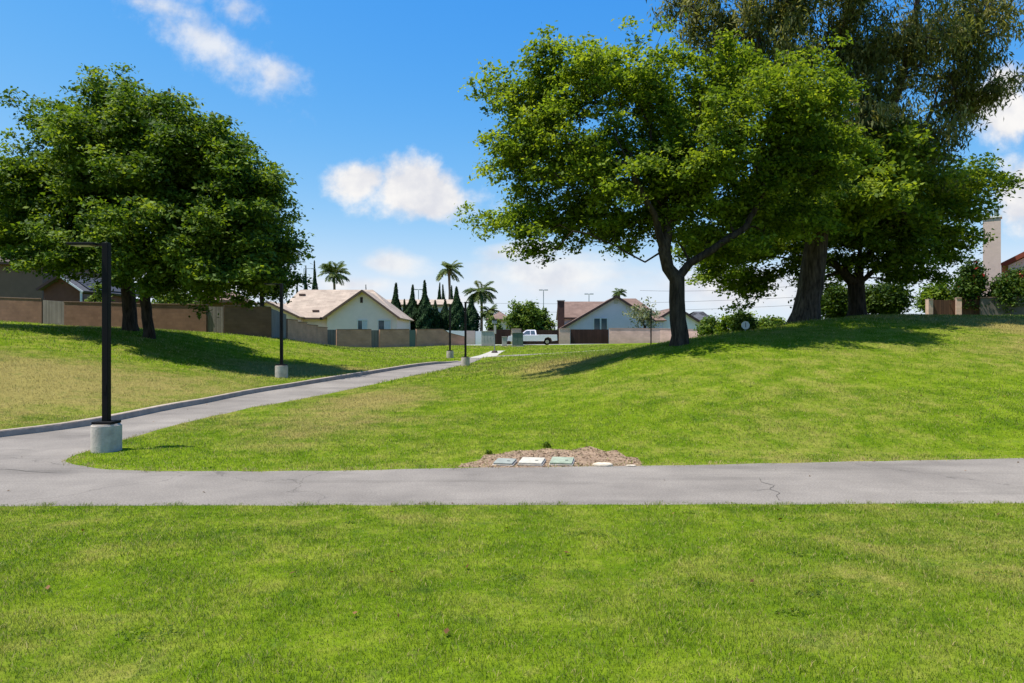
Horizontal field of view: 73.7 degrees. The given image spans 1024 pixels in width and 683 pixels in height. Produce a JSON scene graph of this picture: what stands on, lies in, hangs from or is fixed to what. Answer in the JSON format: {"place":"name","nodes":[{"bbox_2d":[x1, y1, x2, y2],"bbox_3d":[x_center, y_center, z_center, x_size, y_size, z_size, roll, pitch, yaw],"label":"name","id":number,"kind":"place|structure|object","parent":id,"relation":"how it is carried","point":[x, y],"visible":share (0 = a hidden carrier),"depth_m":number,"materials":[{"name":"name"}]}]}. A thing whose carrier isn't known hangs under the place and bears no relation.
{"place":"outdoors","nodes":[
{"label":"outdoors","id":0,"kind":"place"},
{"bbox_2d":[0,313,1023,682],"bbox_3d":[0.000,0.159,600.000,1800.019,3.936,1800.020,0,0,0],"label":"lawn","id":1,"kind":"structure","parent":0,"point":[814,371],"depth_m":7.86,"materials":[{"name":"plant"}]},
{"bbox_2d":[0,297,43,323],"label":"block wall","id":2,"kind":"structure","parent":1,"relation":"on","point":[14,309],"depth_m":49.64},
{"bbox_2d":[0,246,101,301],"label":"house","id":3,"kind":"structure","parent":1,"relation":"on","point":[18,285],"depth_m":58.40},
{"bbox_2d":[0,62,153,330],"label":"dense tree","id":4,"kind":"object","parent":1,"relation":"on","point":[38,205],"visible":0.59,"depth_m":32.95,"materials":[{"name":"green plant"}]},
{"bbox_2d":[66,242,121,452],"bbox_3d":[-7.966,0.203,13.050,0.952,4.180,0.524,0,0,0],"label":"street lamp","id":5,"kind":"object","parent":1,"relation":"on","point":[106,434],"visible":0.75,"depth_m":12.99,"materials":[{"name":"metal"}]},
{"bbox_2d":[84,282,114,301],"bbox_3d":[-30.326,-2.607,50.127,2.372,3.426,1.798,0,0,41],"label":"yard shrub","id":6,"kind":"object","parent":1,"relation":"on","point":[97,297],"visible":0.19,"depth_m":49.79,"materials":[{"name":"green plant"}]},
{"bbox_2d":[36,275,163,302],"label":"house","id":7,"kind":"structure","parent":1,"relation":"on","point":[52,289],"depth_m":55.00,"materials":[{"name":"grey"}]},
{"bbox_2d":[63,301,207,331],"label":"block wall","id":8,"kind":"structure","parent":1,"relation":"on","point":[164,316],"depth_m":45.86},
{"bbox_2d":[43,300,63,324],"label":"wooden gate","id":9,"kind":"structure","parent":8,"relation":"attached to","point":[53,311],"depth_m":48.38,"materials":[{"name":"grey wood"}]},
{"bbox_2d":[208,307,223,332],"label":"wooden gate","id":10,"kind":"structure","parent":8,"relation":"attached to","point":[215,324],"depth_m":45.26,"materials":[{"name":"grey wood"}]},
{"bbox_2d":[151,288,198,303],"bbox_3d":[-24.211,-2.459,49.078,3.871,3.328,3.400,0,0,0],"label":"yard shrub","id":11,"kind":"object","parent":1,"relation":"on","point":[163,299],"visible":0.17,"depth_m":48.40,"materials":[{"name":"green plant"}]},
{"bbox_2d":[65,77,315,338],"bbox_3d":[-14.763,-6.095,32.656,11.026,12.287,10.570,0,0,0],"label":"dense tree","id":12,"kind":"object","parent":1,"relation":"on","point":[211,199],"visible":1,"depth_m":30.39,"materials":[{"name":"green plant"}]},
{"bbox_2d":[194,292,257,306],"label":"house","id":13,"kind":"structure","parent":1,"relation":"on","point":[221,305],"depth_m":56.40,"materials":[{"name":"green"}]},
{"bbox_2d":[224,305,270,337],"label":"block wall","id":14,"kind":"structure","parent":1,"relation":"on","point":[238,320],"depth_m":45.77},
{"bbox_2d":[237,194,308,305],"bbox_3d":[-18.070,-5.389,50.320,6.229,11.012,6.728,0,0,0],"label":"backyard tree","id":15,"kind":"object","parent":1,"relation":"on","point":[261,298],"visible":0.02,"depth_m":50.22,"materials":[{"name":"green plant"}]},
{"bbox_2d":[264,283,287,377],"bbox_3d":[-9.938,-0.359,28.800,0.952,4.180,0.524,0,0,0],"label":"street lamp","id":16,"kind":"object","parent":1,"relation":"on","point":[281,369],"visible":0.73,"depth_m":28.74,"materials":[{"name":"black metal"}]},
{"bbox_2d":[271,309,285,337],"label":"gate","id":17,"kind":"structure","parent":1,"relation":"on","point":[275,323],"depth_m":49.33,"materials":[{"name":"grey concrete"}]},
{"bbox_2d":[303,265,307,289],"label":"cypress tree","id":18,"kind":"object","parent":1,"relation":"on","point":[305,288],"visible":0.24,"depth_m":134.87,"materials":[{"name":"green plant"}]},
{"bbox_2d":[286,319,327,344],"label":"block wall","id":19,"kind":"structure","parent":1,"relation":"on","point":[300,331],"depth_m":61.00,"materials":[{"name":"concrete"}]},
{"bbox_2d":[327,330,335,344],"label":"wooden gate","id":20,"kind":"structure","parent":19,"relation":"attached to","point":[331,338],"depth_m":68.22,"materials":[{"name":"grey wood"}]},
{"bbox_2d":[312,260,317,289],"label":"cypress tree","id":21,"kind":"object","parent":1,"relation":"on","point":[314,280],"visible":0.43,"depth_m":134.83,"materials":[{"name":"green plant"}]},
{"bbox_2d":[317,261,349,289],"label":"palm tree","id":22,"kind":"object","parent":1,"relation":"on","point":[337,272],"visible":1,"depth_m":124.24,"materials":[{"name":"green plant"}]},
{"bbox_2d":[258,290,413,329],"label":"house","id":23,"kind":"structure","parent":1,"relation":"on","point":[351,309],"depth_m":76.00,"materials":[{"name":"beige paint"}]},
{"bbox_2d":[357,320,367,328],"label":"window","id":24,"kind":"structure","parent":23,"relation":"in","point":[361,324],"depth_m":75.98,"materials":[{"name":"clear glass"}]},
{"bbox_2d":[378,320,390,328],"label":"window","id":25,"kind":"structure","parent":23,"relation":"in","point":[383,324],"depth_m":75.98,"materials":[{"name":"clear glass"}]},
{"bbox_2d":[336,329,370,347],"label":"block wall","id":26,"kind":"structure","parent":1,"relation":"on","point":[354,338],"depth_m":69.42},
{"bbox_2d":[371,330,378,347],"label":"wooden gate","id":27,"kind":"structure","parent":1,"relation":"on","point":[374,338],"depth_m":70.74,"materials":[{"name":"grey wood"}]},
{"bbox_2d":[379,329,408,347],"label":"block wall","id":28,"kind":"structure","parent":1,"relation":"on","point":[393,337],"depth_m":71.83,"materials":[{"name":"concrete"}]},
{"bbox_2d":[391,283,402,311],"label":"cypress tree","id":29,"kind":"object","parent":1,"relation":"on","point":[395,301],"visible":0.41,"depth_m":89.76,"materials":[{"name":"green plant"}]},
{"bbox_2d":[403,284,417,329],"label":"cypress tree","id":30,"kind":"object","parent":1,"relation":"on","point":[410,308],"visible":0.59,"depth_m":89.46,"materials":[{"name":"green plant"}]},
{"bbox_2d":[409,330,415,346],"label":"metal gate","id":31,"kind":"structure","parent":1,"relation":"on","point":[412,338],"depth_m":73.28,"materials":[{"name":"green metal"}]},
{"bbox_2d":[387,300,452,312],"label":"house","id":32,"kind":"structure","parent":1,"relation":"on","point":[440,303],"depth_m":105.56,"materials":[{"name":"beige"}]},
{"bbox_2d":[413,280,435,329],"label":"cypress tree","id":33,"kind":"object","parent":1,"relation":"on","point":[424,310],"visible":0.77,"depth_m":88.32,"materials":[{"name":"green plant"}]},
{"bbox_2d":[429,300,441,328],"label":"cypress tree","id":34,"kind":"object","parent":1,"relation":"on","point":[438,320],"visible":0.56,"depth_m":89.59,"materials":[{"name":"green plant"}]},
{"bbox_2d":[437,283,441,299],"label":"cypress tree","id":35,"kind":"object","parent":1,"relation":"on","point":[439,295],"visible":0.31,"depth_m":134.84,"materials":[{"name":"green plant"}]},
{"bbox_2d":[416,329,463,346],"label":"block wall","id":36,"kind":"structure","parent":1,"relation":"on","point":[432,337],"depth_m":75.16,"materials":[{"name":"concrete"}]},
{"bbox_2d":[442,284,444,299],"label":"cypress tree","id":37,"kind":"object","parent":1,"relation":"on","point":[443,296],"visible":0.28,"depth_m":134.84,"materials":[{"name":"green plant"}]},
{"bbox_2d":[440,299,448,329],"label":"cypress tree","id":38,"kind":"object","parent":1,"relation":"on","point":[444,313],"visible":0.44,"depth_m":90.44,"materials":[{"name":"green plant"}]},
{"bbox_2d":[436,260,463,299],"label":"palm tree","id":39,"kind":"object","parent":1,"relation":"on","point":[450,269],"visible":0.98,"depth_m":114.79,"materials":[{"name":"green plant"}]},
{"bbox_2d":[446,304,453,357],"bbox_3d":[-4.624,-0.673,50.289,0.524,4.180,0.952,0,0,10],"label":"street lamp","id":40,"kind":"object","parent":1,"relation":"on","point":[450,353],"visible":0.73,"depth_m":50.43,"materials":[{"name":"black metal"}]},
{"bbox_2d":[446,330,463,335],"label":"painted wall","id":41,"kind":"structure","parent":1,"relation":"on","point":[461,333],"depth_m":84.03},
{"bbox_2d":[447,286,463,330],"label":"cypress tree","id":42,"kind":"object","parent":1,"relation":"on","point":[457,313],"visible":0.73,"depth_m":88.24,"materials":[{"name":"green plant"}]},
{"bbox_2d":[461,302,469,365],"bbox_3d":[-2.656,-0.353,39.696,0.487,3.887,0.885,0,0,10],"label":"street lamp","id":43,"kind":"object","parent":1,"relation":"on","point":[465,359],"visible":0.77,"depth_m":39.44,"materials":[{"name":"black metal"}]},
{"bbox_2d":[467,331,474,344],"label":"painted wall","id":44,"kind":"structure","parent":1,"relation":"on","point":[470,337],"depth_m":83.90,"materials":[{"name":"white paint"}]},
{"bbox_2d":[467,294,479,330],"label":"cypress tree","id":45,"kind":"object","parent":1,"relation":"on","point":[473,318],"visible":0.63,"depth_m":89.45,"materials":[{"name":"green plant"}]},
{"bbox_2d":[475,331,480,344],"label":"painted wall","id":46,"kind":"structure","parent":1,"relation":"on","point":[477,337],"depth_m":83.90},
{"bbox_2d":[462,280,497,330],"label":"palm tree","id":47,"kind":"object","parent":1,"relation":"on","point":[479,294],"visible":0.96,"depth_m":109.20,"materials":[{"name":"green plant"}]},
{"bbox_2d":[469,351,502,357],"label":"concrete walk","id":48,"kind":"structure","parent":1,"relation":"on","point":[488,354],"depth_m":53.84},
{"bbox_2d":[492,319,496,349],"bbox_3d":[-1.500,-0.377,58.490,0.420,3.020,0.220,0,0,0],"label":"meter post","id":49,"kind":"object","parent":48,"relation":"on","point":[494,321],"visible":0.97,"depth_m":58.40,"materials":[{"name":"black metal"}]},
{"bbox_2d":[480,331,493,345],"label":"utility cabinet","id":50,"kind":"object","parent":1,"relation":"on","point":[487,338],"visible":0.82,"depth_m":73.78,"materials":[{"name":"metal"}]},
{"bbox_2d":[479,304,499,320],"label":"palm tree","id":51,"kind":"object","parent":1,"relation":"on","point":[491,311],"visible":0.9,"depth_m":107.67,"materials":[{"name":"green plant"}]},
{"bbox_2d":[484,316,503,330],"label":"yard shrub","id":52,"kind":"object","parent":1,"relation":"on","point":[490,325],"visible":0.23,"depth_m":89.56,"materials":[{"name":"green plant"}]},
{"bbox_2d":[486,312,508,328],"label":"house","id":53,"kind":"structure","parent":1,"relation":"on","point":[499,315],"depth_m":100.78,"materials":[{"name":"brown"}]},
{"bbox_2d":[488,329,510,343],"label":"wooden fence","id":54,"kind":"object","parent":1,"relation":"on","point":[500,334],"visible":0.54,"depth_m":86.46,"materials":[{"name":"brown wood"}]},
{"bbox_2d":[502,337,506,345],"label":"utility box","id":55,"kind":"object","parent":1,"relation":"on","point":[504,341],"visible":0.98,"depth_m":72.23,"materials":[{"name":"concrete"}]},
{"bbox_2d":[502,337,506,344],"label":"door","id":56,"kind":"structure","parent":55,"relation":"in","point":[504,339],"depth_m":72.22,"materials":[{"name":"grey metal"}]},
{"bbox_2d":[6,350,1013,633],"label":"fallen leaves","id":57,"kind":"object","parent":1,"relation":"on","point":[446,630],"visible":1,"depth_m":5.64,"materials":[{"name":"brown plant"}]},
{"bbox_2d":[511,329,520,343],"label":"block pier","id":58,"kind":"structure","parent":1,"relation":"on","point":[515,330],"depth_m":86.30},
{"bbox_2d":[511,333,522,346],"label":"transformer box","id":59,"kind":"object","parent":1,"relation":"on","point":[517,339],"visible":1,"depth_m":71.53,"materials":[{"name":"metal"}]},
{"bbox_2d":[513,334,516,344],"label":"door","id":60,"kind":"structure","parent":59,"relation":"in","point":[514,335],"depth_m":71.52,"materials":[{"name":"green metal"}]},
{"bbox_2d":[518,334,522,344],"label":"door","id":61,"kind":"structure","parent":59,"relation":"in","point":[520,336],"depth_m":71.52,"materials":[{"name":"green metal"}]},
{"bbox_2d":[502,296,547,332],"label":"street tree","id":62,"kind":"object","parent":1,"relation":"on","point":[522,318],"visible":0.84,"depth_m":88.85,"materials":[{"name":"green plant"}]},
{"bbox_2d":[522,330,558,343],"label":"wooden fence","id":63,"kind":"object","parent":1,"relation":"on","point":[547,332],"visible":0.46,"depth_m":86.46,"materials":[{"name":"wood"}]},
{"bbox_2d":[541,441,550,447],"bbox_3d":[0.655,1.972,13.018,0.200,0.168,0.184,0,0,0],"label":"weed","id":64,"kind":"object","parent":1,"relation":"on","point":[546,444],"visible":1,"depth_m":13.00,"materials":[{"name":"green plant"}]},
{"bbox_2d":[536,306,557,329],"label":"street tree","id":65,"kind":"object","parent":1,"relation":"on","point":[548,324],"visible":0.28,"depth_m":91.25,"materials":[{"name":"green plant"}]},
{"bbox_2d":[459,446,641,466],"bbox_3d":[0.671,2.044,12.186,3.158,0.113,1.613,0,0,0],"label":"dirt patch","id":66,"kind":"object","parent":1,"relation":"on","point":[549,450],"visible":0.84,"depth_m":12.29,"materials":[{"name":"soil"}]},
{"bbox_2d":[492,458,516,465],"bbox_3d":[-0.120,2.072,11.688,0.360,0.093,0.361,0,0,13],"label":"valve box cover","id":67,"kind":"object","parent":66,"relation":"on","point":[505,461],"visible":0.95,"depth_m":11.59,"materials":[{"name":"concrete"}]},
{"bbox_2d":[518,457,545,465],"bbox_3d":[0.344,2.069,11.737,0.430,0.090,0.461,0,0,11],"label":"valve box cover","id":68,"kind":"object","parent":66,"relation":"on","point":[534,461],"visible":0.96,"depth_m":11.61,"materials":[{"name":"concrete"}]},
{"bbox_2d":[457,446,641,466],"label":"wood chips","id":69,"kind":"object","parent":66,"relation":"on","point":[546,453],"visible":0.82,"depth_m":12.24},
{"bbox_2d":[549,457,574,465],"bbox_3d":[0.860,2.069,11.747,0.410,0.096,0.461,0,0,10],"label":"valve box cover","id":70,"kind":"object","parent":66,"relation":"on","point":[563,461],"visible":0.95,"depth_m":11.62,"materials":[{"name":"concrete"}]},
{"bbox_2d":[592,462,612,466],"bbox_3d":[1.534,2.080,11.545,0.355,0.059,0.207,0,0,0],"label":"flat stone","id":71,"kind":"object","parent":66,"relation":"on","point":[603,464],"visible":1,"depth_m":11.49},
{"bbox_2d":[559,328,569,343],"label":"block pier","id":72,"kind":"structure","parent":1,"relation":"on","point":[564,335],"depth_m":85.30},
{"bbox_2d":[113,385,1021,641],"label":"clover patches","id":73,"kind":"object","parent":1,"relation":"on","point":[692,577],"visible":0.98,"depth_m":5.58,"materials":[{"name":"green plant"}]},
{"bbox_2d":[556,300,602,329],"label":"house","id":74,"kind":"structure","parent":1,"relation":"on","point":[567,312],"depth_m":99.36,"materials":[{"name":"brown"}]},
{"bbox_2d":[570,329,608,343],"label":"wooden fence","id":75,"kind":"object","parent":1,"relation":"on","point":[589,336],"visible":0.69,"depth_m":85.46,"materials":[{"name":"brown wood"}]},
{"bbox_2d":[560,296,666,328],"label":"house","id":76,"kind":"structure","parent":1,"relation":"on","point":[607,314],"depth_m":91.00,"materials":[{"name":"white paint"}]},
{"bbox_2d":[594,318,600,328],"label":"window","id":77,"kind":"structure","parent":76,"relation":"in","point":[597,321],"depth_m":90.99,"materials":[{"name":"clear glass"}]},
{"bbox_2d":[601,318,607,328],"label":"window","id":78,"kind":"structure","parent":76,"relation":"in","point":[604,321],"depth_m":90.99,"materials":[{"name":"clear glass"}]},
{"bbox_2d":[612,288,626,296],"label":"palm tree","id":79,"kind":"object","parent":1,"relation":"on","point":[618,292],"visible":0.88,"depth_m":139.47,"materials":[{"name":"green plant"}]},
{"bbox_2d":[622,296,663,327],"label":"sparse tree","id":80,"kind":"object","parent":1,"relation":"on","point":[644,314],"visible":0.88,"depth_m":85.02,"materials":[{"name":"green plant"}]},
{"bbox_2d":[650,309,651,343],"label":"stake","id":81,"kind":"object","parent":1,"relation":"on","point":[650,326],"visible":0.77,"depth_m":72.96,"materials":[{"name":"brown metal"}]},
{"bbox_2d":[609,328,732,343],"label":"block wall","id":82,"kind":"structure","parent":1,"relation":"on","point":[627,335],"depth_m":83.28,"materials":[{"name":"concrete"}]},
{"bbox_2d":[447,12,895,345],"bbox_3d":[5.173,-5.774,25.145,15.221,12.220,8.591,0,0,0],"label":"shade tree","id":83,"kind":"object","parent":1,"relation":"on","point":[685,180],"visible":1,"depth_m":23.83,"materials":[{"name":"green plant"}]},
{"bbox_2d":[658,309,701,328],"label":"house","id":84,"kind":"structure","parent":1,"relation":"on","point":[691,321],"depth_m":93.00,"materials":[{"name":"white paint"}]},
{"bbox_2d":[690,312,709,319],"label":"house","id":85,"kind":"structure","parent":1,"relation":"on","point":[699,315],"depth_m":127.69,"materials":[{"name":"grey"}]},
{"bbox_2d":[693,314,721,336],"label":"hedge bush","id":86,"kind":"object","parent":1,"relation":"on","point":[706,326],"visible":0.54,"depth_m":74.39,"materials":[{"name":"green plant"}]},
{"bbox_2d":[713,310,760,333],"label":"hedge bush","id":87,"kind":"object","parent":1,"relation":"on","point":[723,327],"visible":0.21,"depth_m":71.70,"materials":[{"name":"green plant"}]},
{"bbox_2d":[721,308,760,331],"bbox_3d":[9.980,-0.872,29.650,1.730,1.136,1.422,0,0,0],"label":"dark shrub","id":88,"kind":"object","parent":1,"relation":"on","point":[737,320],"visible":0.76,"depth_m":29.41,"materials":[{"name":"green plant"}]},
{"bbox_2d":[741,321,749,330],"bbox_3d":[9.748,-0.562,28.515,0.340,0.568,0.081,0,0,0],"label":"round marker","id":89,"kind":"object","parent":1,"relation":"on","point":[745,325],"visible":0.94,"depth_m":28.48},
{"bbox_2d":[756,314,786,327],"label":"hedge bush","id":90,"kind":"object","parent":1,"relation":"on","point":[764,321],"visible":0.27,"depth_m":69.22,"materials":[{"name":"green plant"}]},
{"bbox_2d":[646,0,1023,322],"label":"eucalyptus tree","id":91,"kind":"object","parent":1,"relation":"on","point":[966,100],"visible":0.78,"depth_m":29.57,"materials":[{"name":"green plant"}]},
{"bbox_2d":[821,280,869,318],"bbox_3d":[21.129,-2.584,43.869,3.488,3.024,3.584,0,0,37],"label":"garden bush","id":92,"kind":"object","parent":1,"relation":"on","point":[837,298],"visible":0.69,"depth_m":43.23,"materials":[{"name":"green plant"}]},
{"bbox_2d":[671,104,1023,316],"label":"spreading tree","id":93,"kind":"object","parent":1,"relation":"on","point":[901,206],"visible":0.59,"depth_m":33.92,"materials":[{"name":"green plant"}]},
{"bbox_2d":[865,281,919,314],"bbox_3d":[23.590,-2.672,43.142,3.507,2.738,4.272,0,0,-31],"label":"garden bush","id":94,"kind":"object","parent":1,"relation":"on","point":[881,298],"visible":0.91,"depth_m":42.30,"materials":[{"name":"green plant"}]},
{"bbox_2d":[925,299,933,314],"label":"brick pier","id":95,"kind":"structure","parent":1,"relation":"on","point":[928,306],"depth_m":44.83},
{"bbox_2d":[912,280,953,313],"bbox_3d":[29.511,-2.987,47.147,3.406,2.985,3.216,0,0,0],"label":"garden bush","id":96,"kind":"object","parent":1,"relation":"on","point":[936,292],"visible":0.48,"depth_m":46.93,"materials":[{"name":"green plant"}]},
{"bbox_2d":[955,297,961,314],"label":"brick pier","id":97,"kind":"structure","parent":1,"relation":"on","point":[958,305],"depth_m":44.49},
{"bbox_2d":[933,300,954,314],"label":"wooden gate","id":98,"kind":"structure","parent":97,"relation":"attached to","point":[944,307],"depth_m":44.86,"materials":[{"name":"brown wood"}]},
{"bbox_2d":[946,251,988,311],"bbox_3d":[30.035,-3.641,44.828,2.910,4.407,2.564,0,0,-43],"label":"climbing shrub","id":99,"kind":"object","parent":1,"relation":"on","point":[974,279],"visible":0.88,"depth_m":44.28,"materials":[{"name":"green plant"}]},
{"bbox_2d":[962,299,978,314],"bbox_3d":[29.818,-1.847,44.400,0.987,1.793,0.060,0,0,24],"label":"wooden fence","id":100,"kind":"object","parent":1,"relation":"on","point":[968,310],"visible":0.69,"depth_m":44.37,"materials":[{"name":"brown wood"}]},
{"bbox_2d":[979,297,1023,314],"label":"block wall","id":101,"kind":"structure","parent":1,"relation":"on","point":[991,309],"depth_m":43.66,"materials":[{"name":"grey paint"}]},
{"bbox_2d":[982,208,1023,295],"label":"house","id":102,"kind":"structure","parent":1,"relation":"on","point":[994,265],"depth_m":46.16,"materials":[{"name":"white paint"}]},
{"bbox_2d":[982,262,1023,314],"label":"climbing shrub","id":103,"kind":"object","parent":1,"relation":"on","point":[1008,286],"visible":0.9,"depth_m":43.51,"materials":[{"name":"green plant"}]},
{"bbox_2d":[0,358,1023,505],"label":"asphalt path","id":104,"kind":"structure","parent":0,"point":[39,455],"depth_m":10.24,"materials":[{"name":"asphalt"}]},
{"bbox_2d":[0,361,457,436],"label":"kerb","id":105,"kind":"structure","parent":104,"relation":"on","point":[78,423],"depth_m":19.71,"materials":[{"name":"concrete"}]},
{"bbox_2d":[11,469,778,499],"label":"path cracks","id":106,"kind":"object","parent":104,"relation":"on","point":[759,478],"visible":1,"depth_m":10.15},
{"bbox_2d":[0,0,1023,330],"label":"sky","id":107,"kind":"structure","parent":0,"point":[361,100],"materials":[{"name":"blue"}]},
{"bbox_2d":[507,344,563,344],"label":"street","id":108,"kind":"structure","parent":0,"point":[539,344],"depth_m":82.47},
{"bbox_2d":[507,330,556,344],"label":"pickup truck","id":109,"kind":"object","parent":108,"relation":"on","point":[529,335],"visible":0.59,"depth_m":76.35,"materials":[{"name":"white metal"}]},
{"bbox_2d":[491,349,610,356],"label":"crossing path","id":110,"kind":"structure","parent":0,"point":[531,354],"depth_m":53.28,"materials":[{"name":"concrete"}]},
{"bbox_2d":[462,297,792,303],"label":"power wire","id":111,"kind":"object","parent":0,"point":[659,302],"visible":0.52,"depth_m":97.95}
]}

